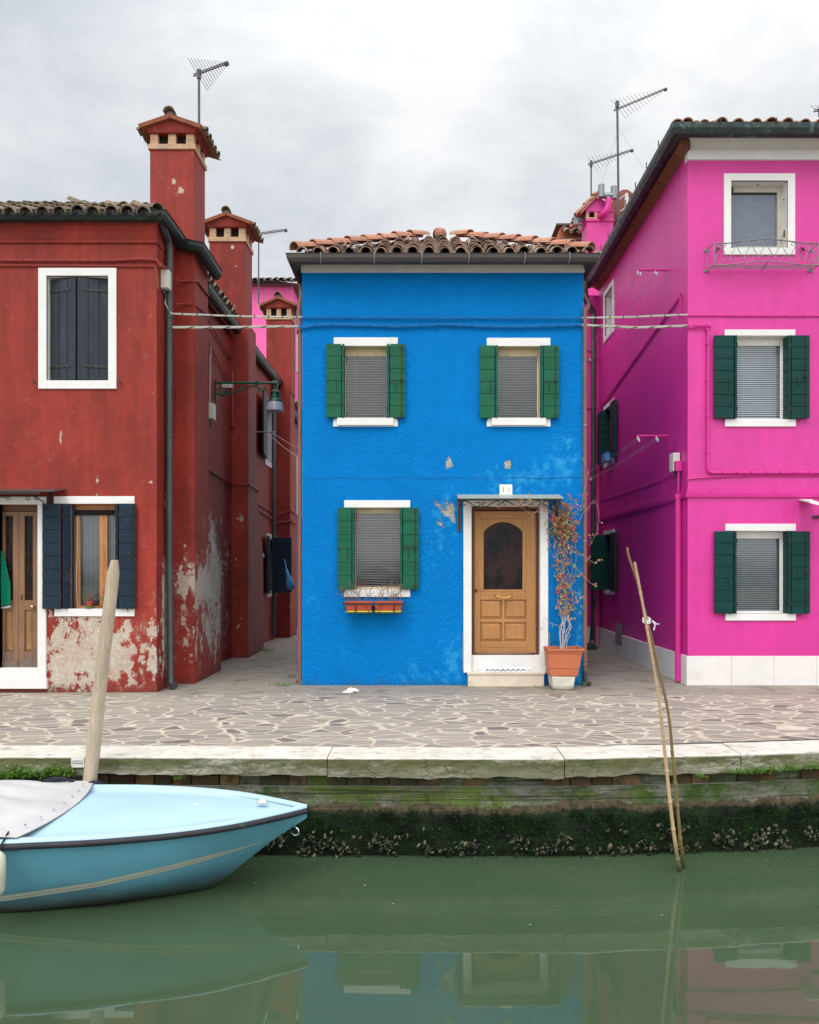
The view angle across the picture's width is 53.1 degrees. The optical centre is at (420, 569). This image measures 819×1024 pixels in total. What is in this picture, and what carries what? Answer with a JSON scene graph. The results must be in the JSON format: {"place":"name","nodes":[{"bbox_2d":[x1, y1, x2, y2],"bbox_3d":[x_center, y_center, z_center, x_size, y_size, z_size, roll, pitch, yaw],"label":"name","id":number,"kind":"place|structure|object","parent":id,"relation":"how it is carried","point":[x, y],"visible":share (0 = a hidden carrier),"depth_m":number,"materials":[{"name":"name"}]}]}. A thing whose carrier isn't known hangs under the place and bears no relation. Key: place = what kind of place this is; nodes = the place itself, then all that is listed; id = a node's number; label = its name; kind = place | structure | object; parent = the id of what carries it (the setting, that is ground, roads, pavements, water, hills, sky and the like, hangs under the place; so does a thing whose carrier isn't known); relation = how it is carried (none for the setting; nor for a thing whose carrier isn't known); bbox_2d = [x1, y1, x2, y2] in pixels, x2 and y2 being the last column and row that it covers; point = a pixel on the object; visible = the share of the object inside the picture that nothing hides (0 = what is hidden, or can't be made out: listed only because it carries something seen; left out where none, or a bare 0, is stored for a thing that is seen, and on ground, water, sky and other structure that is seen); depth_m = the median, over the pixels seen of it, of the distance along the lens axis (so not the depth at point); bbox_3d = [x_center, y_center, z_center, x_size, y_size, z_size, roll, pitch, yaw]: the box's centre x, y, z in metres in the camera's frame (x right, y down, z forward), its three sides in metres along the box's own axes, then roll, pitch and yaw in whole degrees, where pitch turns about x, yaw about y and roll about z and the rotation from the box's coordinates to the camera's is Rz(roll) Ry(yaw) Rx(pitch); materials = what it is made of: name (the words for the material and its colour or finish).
{"place":"outdoors","nodes":[
{"label":"outdoors","id":0,"kind":"place"},
{"bbox_2d":[252,277,298,401],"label":"house","id":1,"kind":"structure","parent":0,"point":[269,287],"depth_m":27.00,"materials":[{"name":"pink paint"}]},
{"bbox_2d":[296,330,297,372],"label":"window","id":2,"kind":"structure","parent":1,"relation":"in","point":[296,330],"depth_m":27.80,"materials":[{"name":"white paint"}]},
{"bbox_2d":[0,847,818,1023],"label":"canal water","id":3,"kind":"structure","parent":0,"point":[729,937],"depth_m":5.30,"materials":[{"name":"green liquid"}]},
{"bbox_2d":[83,560,119,783],"bbox_3d":[-2.727,1.449,6.828,0.543,3.061,0.129,0,0,25],"label":"mooring post","id":4,"kind":"object","parent":3,"relation":"in","point":[94,737],"visible":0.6,"depth_m":6.74,"materials":[{"name":"grey wood"}]},
{"bbox_2d":[41,777,104,783],"bbox_3d":[-2.894,1.763,6.773,0.528,0.137,0.197,0,0,-26],"label":"rope","id":5,"kind":"object","parent":4,"relation":"attached to","point":[56,779],"visible":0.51,"depth_m":6.76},
{"bbox_2d":[0,780,308,912],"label":"boat","id":6,"kind":"object","parent":3,"relation":"on","point":[75,844],"visible":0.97,"depth_m":5.91,"materials":[{"name":"blue plastic"}]},
{"bbox_2d":[0,831,8,895],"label":"fender","id":7,"kind":"object","parent":6,"relation":"hanging from","point":[2,871],"visible":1,"depth_m":5.43,"materials":[{"name":"plastic"}]},
{"bbox_2d":[0,740,818,855],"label":"quay wall","id":8,"kind":"structure","parent":3,"relation":"in","point":[363,774],"depth_m":7.05,"materials":[{"name":"stone"}]},
{"bbox_2d":[0,763,39,779],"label":"weed tuft","id":9,"kind":"object","parent":8,"relation":"attached to","point":[21,773],"visible":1,"depth_m":6.94,"materials":[{"name":"green plant"}]},
{"bbox_2d":[36,763,76,778],"bbox_3d":[-3.094,1.697,6.943,0.361,0.152,0.169,0,0,0],"label":"weed tuft","id":10,"kind":"object","parent":8,"relation":"attached to","point":[64,772],"visible":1,"depth_m":6.93,"materials":[{"name":"green plant"}]},
{"bbox_2d":[71,758,83,766],"bbox_3d":[-2.926,1.649,6.998,0.110,0.075,0.015,0,0,0],"label":"sign","id":11,"kind":"object","parent":8,"relation":"attached to","point":[77,762],"visible":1,"depth_m":6.99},
{"bbox_2d":[171,775,184,780],"bbox_3d":[-2.070,1.766,6.995,0.131,0.056,0.068,0,0,0],"label":"weed tuft","id":12,"kind":"object","parent":8,"relation":"attached to","point":[175,777],"visible":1,"depth_m":6.99,"materials":[{"name":"green plant"}]},
{"bbox_2d":[257,823,818,858],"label":"oyster shells","id":13,"kind":"object","parent":8,"relation":"attached to","point":[546,847],"visible":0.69,"depth_m":6.93},
{"bbox_2d":[260,802,818,856],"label":"seaweed","id":14,"kind":"object","parent":8,"relation":"attached to","point":[581,818],"visible":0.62,"depth_m":6.98,"materials":[{"name":"green plant"}]},
{"bbox_2d":[692,773,708,777],"bbox_3d":[2.414,1.766,7.049,0.148,0.070,0.084,0,0,11],"label":"weed tuft","id":15,"kind":"object","parent":8,"relation":"attached to","point":[698,775],"visible":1,"depth_m":7.05,"materials":[{"name":"green plant"}]},
{"bbox_2d":[725,766,753,774],"bbox_3d":[2.723,1.719,7.030,0.278,0.080,0.105,0,0,0],"label":"weed tuft","id":16,"kind":"object","parent":8,"relation":"attached to","point":[737,770],"visible":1,"depth_m":7.03,"materials":[{"name":"green plant"}]},
{"bbox_2d":[748,763,779,773],"bbox_3d":[2.966,1.710,7.061,0.302,0.104,0.133,0,0,0],"label":"weed tuft","id":17,"kind":"object","parent":8,"relation":"attached to","point":[771,769],"visible":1,"depth_m":7.06,"materials":[{"name":"green plant"}]},
{"bbox_2d":[776,763,804,770],"bbox_3d":[3.208,1.706,7.110,0.229,0.083,0.137,0,0,0],"label":"weed tuft","id":18,"kind":"object","parent":8,"relation":"attached to","point":[789,767],"visible":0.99,"depth_m":7.11,"materials":[{"name":"green plant"}]},
{"bbox_2d":[805,761,818,769],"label":"weed tuft","id":19,"kind":"object","parent":8,"relation":"attached to","point":[811,766],"visible":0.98,"depth_m":7.15,"materials":[{"name":"green plant"}]},
{"bbox_2d":[626,547,685,868],"bbox_3d":[1.921,1.339,6.579,0.592,3.040,0.054,0,0,-20],"label":"bamboo pole","id":20,"kind":"object","parent":3,"relation":"in","point":[680,838],"visible":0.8,"depth_m":6.61,"materials":[{"name":"brown wood"}]},
{"bbox_2d":[633,562,680,871],"bbox_3d":[1.914,1.385,6.532,0.506,2.898,0.045,0,0,-22],"label":"bamboo pole","id":21,"kind":"object","parent":3,"relation":"in","point":[677,857],"visible":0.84,"depth_m":6.53,"materials":[{"name":"wood"}]},
{"bbox_2d":[642,617,658,629],"bbox_3d":[1.817,0.423,6.478,0.070,0.104,0.133,0,0,-41],"label":"rope","id":22,"kind":"object","parent":21,"relation":"attached to","point":[649,620],"visible":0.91,"depth_m":6.46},
{"bbox_2d":[0,628,818,746],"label":"pavement","id":23,"kind":"structure","parent":0,"point":[234,702],"depth_m":9.19,"materials":[{"name":"grey stone"}]},
{"bbox_2d":[0,105,241,691],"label":"house","id":24,"kind":"structure","parent":23,"relation":"on","point":[113,446],"depth_m":10.70,"materials":[{"name":"red paint"}]},
{"bbox_2d":[1,551,10,607],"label":"cloth","id":25,"kind":"object","parent":24,"relation":"hanging from","point":[5,592],"visible":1,"depth_m":10.76,"materials":[{"name":"green fabric"}]},
{"bbox_2d":[2,512,18,666],"bbox_3d":[-5.423,0.257,10.816,0.254,2.054,0.057,0,0,0],"label":"door","id":26,"kind":"structure","parent":24,"relation":"in","point":[10,520],"depth_m":10.80,"materials":[{"name":"brown wood"}]},
{"bbox_2d":[19,512,37,666],"bbox_3d":[-5.163,0.257,10.790,0.259,2.054,0.109,0,0,0],"label":"door","id":27,"kind":"structure","parent":24,"relation":"in","point":[28,521],"depth_m":10.80,"materials":[{"name":"brown wood"}]},
{"bbox_2d":[32,268,120,388],"bbox_3d":[-4.478,-3.151,10.776,1.141,1.576,0.268,0,0,0],"label":"window","id":28,"kind":"structure","parent":24,"relation":"in","point":[79,338],"depth_m":10.70,"materials":[{"name":"white paint"}]},
{"bbox_2d":[42,496,135,615],"bbox_3d":[-4.303,-0.178,10.861,1.212,1.567,0.548,0,0,0],"label":"window","id":29,"kind":"structure","parent":24,"relation":"in","point":[98,530],"depth_m":10.67,"materials":[{"name":"brown wood"}]},
{"bbox_2d":[82,593,98,607],"bbox_3d":[-4.309,0.396,10.721,0.225,0.207,0.157,0,0,29],"label":"flower pot","id":30,"kind":"object","parent":24,"relation":"on","point":[89,603],"visible":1,"depth_m":10.70,"materials":[{"name":"orange ceramic"}]},
{"bbox_2d":[161,270,170,301],"bbox_3d":[-3.425,-3.791,10.944,0.170,0.403,0.152,0,0,0],"label":"electric box","id":31,"kind":"object","parent":24,"relation":"attached to","point":[165,280],"visible":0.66,"depth_m":10.87,"materials":[{"name":"beige plastic"}]},
{"bbox_2d":[188,58,228,122],"bbox_3d":[-3.307,-6.649,12.822,0.719,2.829,0.095,0,0,20],"label":"tv antenna","id":32,"kind":"object","parent":24,"relation":"on","point":[199,72],"visible":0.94,"depth_m":12.86,"materials":[{"name":"metal"}]},
{"bbox_2d":[209,403,215,428],"bbox_3d":[-3.350,-2.433,12.994,0.170,0.403,0.212,0,0,0],"label":"electric box","id":33,"kind":"object","parent":24,"relation":"attached to","point":[212,411],"visible":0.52,"depth_m":12.94,"materials":[{"name":"beige plastic"}]},
{"bbox_2d":[209,344,283,412],"bbox_3d":[-2.870,-3.166,13.505,1.214,1.058,0.683,0,0,-7],"label":"street lamp","id":34,"kind":"object","parent":24,"relation":"attached to","point":[274,403],"visible":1,"depth_m":13.72,"materials":[{"name":"metal"}]},
{"bbox_2d":[164,299,687,318],"bbox_3d":[0.131,-3.627,11.277,7.138,0.425,0.288,0,0,-3],"label":"overhead cable","id":35,"kind":"object","parent":24,"relation":"attached to","point":[398,317],"visible":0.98,"depth_m":11.32,"materials":[{"name":"grey rubber"}]},
{"bbox_2d":[6,206,297,657],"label":"house","id":36,"kind":"structure","parent":23,"relation":"on","point":[264,600],"depth_m":15.96,"materials":[{"name":"red paint"}]},
{"bbox_2d":[262,390,271,468],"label":"window","id":37,"kind":"structure","parent":36,"relation":"in","point":[266,416],"depth_m":17.60,"materials":[{"name":"white paint"}]},
{"bbox_2d":[258,229,287,303],"bbox_3d":[-3.181,-6.492,17.500,0.688,1.622,0.151,0,0,0],"label":"tv antenna","id":38,"kind":"object","parent":36,"relation":"on","point":[277,231],"visible":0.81,"depth_m":17.48,"materials":[{"name":"metal"}]},
{"bbox_2d":[256,431,297,456],"bbox_3d":[-2.380,-2.204,14.594,0.404,1.259,4.785,0,0,-21],"label":"clothes line","id":39,"kind":"object","parent":36,"relation":"attached to","point":[268,432],"visible":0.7,"depth_m":16.74,"materials":[{"name":"metal"}]},
{"bbox_2d":[266,533,291,596],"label":"window","id":40,"kind":"structure","parent":36,"relation":"in","point":[279,549],"depth_m":18.59,"materials":[{"name":"white paint"}]},
{"bbox_2d":[284,559,294,589],"bbox_3d":[-2.833,0.104,17.735,0.178,0.675,0.287,0,0,-30],"label":"bag","id":41,"kind":"object","parent":36,"relation":"hanging from","point":[290,585],"visible":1,"depth_m":17.64,"materials":[{"name":"blue plastic"}]},
{"bbox_2d":[296,457,297,515],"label":"window","id":42,"kind":"structure","parent":36,"relation":"in","point":[296,457],"depth_m":22.52,"materials":[{"name":"white paint"}]},
{"bbox_2d":[344,688,358,692],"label":"litter","id":43,"kind":"object","parent":23,"relation":"on","point":[349,690],"visible":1,"depth_m":10.67,"materials":[{"name":"white paper"}]},
{"bbox_2d":[285,228,601,686],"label":"house","id":44,"kind":"structure","parent":23,"relation":"on","point":[425,453],"depth_m":11.36,"materials":[{"name":"blue paint"}]},
{"bbox_2d":[326,337,404,426],"bbox_3d":[-0.752,-2.603,11.421,1.090,1.235,0.348,0,0,0],"label":"window","id":45,"kind":"structure","parent":44,"relation":"in","point":[365,360],"depth_m":11.34,"materials":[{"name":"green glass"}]},
{"bbox_2d":[342,602,405,613],"bbox_3d":[-0.623,0.519,11.218,0.860,0.157,0.284,0,0,0],"label":"planter rack","id":46,"kind":"object","parent":44,"relation":"attached to","point":[374,612],"visible":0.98,"depth_m":11.09,"materials":[{"name":"black metal"}]},
{"bbox_2d":[336,581,373,611],"bbox_3d":[-0.886,0.361,11.171,0.528,0.429,0.274,0,0,0],"label":"flower box","id":47,"kind":"object","parent":46,"relation":"in","point":[359,608],"visible":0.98,"depth_m":11.11,"materials":[{"name":"orange plastic"}]},
{"bbox_2d":[372,579,403,611],"bbox_3d":[-0.437,0.344,11.154,0.441,0.464,0.309,0,0,0],"label":"flower box","id":48,"kind":"object","parent":46,"relation":"in","point":[386,608],"visible":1,"depth_m":11.11,"materials":[{"name":"orange plastic"}]},
{"bbox_2d":[338,500,418,596],"bbox_3d":[-0.580,-0.295,11.421,1.120,1.340,0.348,0,0,0],"label":"window","id":49,"kind":"structure","parent":44,"relation":"in","point":[375,541],"depth_m":11.34,"materials":[{"name":"green glass"}]},
{"bbox_2d":[474,511,535,654],"bbox_3d":[1.182,0.180,11.471,0.877,2.010,0.098,0,0,0],"label":"door","id":50,"kind":"structure","parent":44,"relation":"in","point":[505,541],"depth_m":11.48,"materials":[{"name":"brown wood"}]},
{"bbox_2d":[480,338,558,426],"bbox_3d":[1.371,-2.600,11.421,1.090,1.228,0.348,0,0,0],"label":"window","id":51,"kind":"structure","parent":44,"relation":"in","point":[514,399],"depth_m":11.34,"materials":[{"name":"green glass"}]},
{"bbox_2d":[551,522,578,645],"bbox_3d":[2.005,0.224,11.329,0.378,1.767,0.006,0,0,0],"label":"trellis","id":52,"kind":"object","parent":44,"relation":"attached to","point":[570,597],"visible":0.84,"depth_m":11.33,"materials":[{"name":"metal"}]},
{"bbox_2d":[548,675,574,689],"bbox_3d":[1.903,1.508,11.031,0.312,0.185,0.338,0,0,0],"label":"stone block","id":53,"kind":"object","parent":23,"relation":"on","point":[561,682],"depth_m":10.87,"materials":[{"name":"beige stone"}]},
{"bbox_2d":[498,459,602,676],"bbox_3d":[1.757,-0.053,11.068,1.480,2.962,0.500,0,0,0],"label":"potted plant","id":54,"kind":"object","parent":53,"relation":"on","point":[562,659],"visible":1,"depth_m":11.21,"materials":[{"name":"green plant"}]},
{"bbox_2d":[587,596,594,649],"bbox_3d":[3.467,0.948,16.597,0.142,1.304,0.397,0,0,21],"label":"broom","id":55,"kind":"object","parent":23,"relation":"on","point":[589,645],"visible":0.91,"depth_m":16.53,"materials":[{"name":"black metal"}]},
{"bbox_2d":[593,590,596,649],"bbox_3d":[3.527,0.923,16.533,0.086,1.353,0.380,0,0,11],"label":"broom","id":56,"kind":"object","parent":23,"relation":"on","point":[594,647],"visible":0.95,"depth_m":16.50,"materials":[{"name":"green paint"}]},
{"bbox_2d":[569,117,818,684],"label":"house","id":57,"kind":"structure","parent":23,"relation":"on","point":[719,538],"depth_m":11.36,"materials":[{"name":"pink paint"}]},
{"bbox_2d":[172,323,689,328],"bbox_3d":[0.197,-3.327,11.280,7.059,0.183,0.292,0,0,-3],"label":"overhead cable","id":58,"kind":"object","parent":57,"relation":"attached to","point":[413,325],"visible":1,"depth_m":11.32,"materials":[{"name":"white metal"}]},
{"bbox_2d":[588,560,590,582],"bbox_3d":[3.513,0.039,16.962,0.079,0.473,0.036,0,0,0],"label":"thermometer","id":59,"kind":"object","parent":57,"relation":"attached to","point":[589,571],"visible":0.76,"depth_m":16.95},
{"bbox_2d":[591,529,616,594],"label":"window","id":60,"kind":"structure","parent":57,"relation":"in","point":[603,573],"depth_m":16.38,"materials":[{"name":"white paint"}]},
{"bbox_2d":[601,451,610,462],"bbox_3d":[3.616,-2.192,15.900,0.140,0.185,0.310,0,0,0],"label":"box","id":61,"kind":"object","parent":57,"relation":"on","point":[605,455],"visible":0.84,"depth_m":15.76,"materials":[{"name":"blue plastic"}]},
{"bbox_2d":[597,398,616,468],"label":"window","id":62,"kind":"structure","parent":57,"relation":"in","point":[606,418],"depth_m":16.38,"materials":[{"name":"white paint"}]},
{"bbox_2d":[603,279,613,343],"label":"window","id":63,"kind":"structure","parent":57,"relation":"in","point":[609,295],"depth_m":16.42,"materials":[{"name":"white paint"}]},
{"bbox_2d":[588,149,633,196],"bbox_3d":[4.228,-7.502,18.203,1.000,3.604,0.070,0,0,13],"label":"tv antenna","id":64,"kind":"object","parent":57,"relation":"on","point":[591,163],"visible":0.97,"depth_m":18.25,"materials":[{"name":"metal"}]},
{"bbox_2d":[612,189,632,227],"bbox_3d":[5.072,-7.538,20.300,0.840,3.776,0.504,0,0,0],"label":"chimney","id":65,"kind":"object","parent":57,"relation":"on","point":[622,202],"visible":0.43,"depth_m":20.14,"materials":[{"name":"paint"}]},
{"bbox_2d":[587,269,667,360],"bbox_3d":[3.450,-4.402,14.636,0.563,0.204,4.778,0,0,-2],"label":"clothes line","id":66,"kind":"object","parent":57,"relation":"attached to","point":[654,270],"visible":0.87,"depth_m":12.77,"materials":[{"name":"grey metal"}]},
{"bbox_2d":[587,435,667,479],"bbox_3d":[3.450,-1.932,14.636,0.563,0.184,4.778,0,0,-2],"label":"clothes line","id":67,"kind":"object","parent":57,"relation":"attached to","point":[638,438],"visible":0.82,"depth_m":12.58,"materials":[{"name":"grey metal"}]},
{"bbox_2d":[593,87,666,218],"bbox_3d":[4.696,-8.237,18.557,1.725,5.075,0.266,0,0,11],"label":"tv antenna","id":68,"kind":"object","parent":57,"relation":"on","point":[617,104],"visible":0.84,"depth_m":18.58,"materials":[{"name":"metal"}]},
{"bbox_2d":[669,453,679,481],"bbox_3d":[3.651,-1.463,11.744,0.100,0.413,0.192,0,0,0],"label":"electric box","id":69,"kind":"object","parent":57,"relation":"attached to","point":[673,457],"visible":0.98,"depth_m":11.69,"materials":[{"name":"beige plastic"}]},
{"bbox_2d":[724,173,794,254],"bbox_3d":[4.701,-4.929,11.459,0.985,1.126,0.242,0,0,0],"label":"window","id":70,"kind":"structure","parent":57,"relation":"in","point":[753,210],"depth_m":11.50,"materials":[{"name":"white paint"}]},
{"bbox_2d":[704,239,818,271],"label":"flower basket","id":71,"kind":"object","parent":57,"relation":"attached to","point":[727,266],"visible":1,"depth_m":11.12,"materials":[{"name":"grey metal"}]},
{"bbox_2d":[714,330,809,426],"bbox_3d":[4.715,-2.657,11.421,1.317,1.343,0.348,0,0,0],"label":"window","id":72,"kind":"structure","parent":57,"relation":"in","point":[762,377],"depth_m":11.34,"materials":[{"name":"white paint"}]},
{"bbox_2d":[714,524,809,620],"bbox_3d":[4.720,0.031,11.421,1.316,1.340,0.348,0,0,0],"label":"window","id":73,"kind":"structure","parent":57,"relation":"in","point":[759,568],"depth_m":11.34,"materials":[{"name":"white paint"}]},
{"bbox_2d":[0,0,818,786],"label":"sky","id":74,"kind":"structure","parent":0,"point":[325,119],"materials":[{"name":"white"}]},
{"bbox_2d":[478,667,532,671],"bbox_3d":[1.178,1.376,11.301,0.751,0.058,0.153,0,0,0],"label":"door mat","id":75,"kind":"object","parent":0,"point":[504,669],"depth_m":11.35,"materials":[{"name":"white fabric"}]},
{"bbox_2d":[551,223,581,241],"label":"house","id":76,"kind":"structure","parent":0,"point":[562,231],"depth_m":22.00,"materials":[{"name":"orange paint"}]}
]}

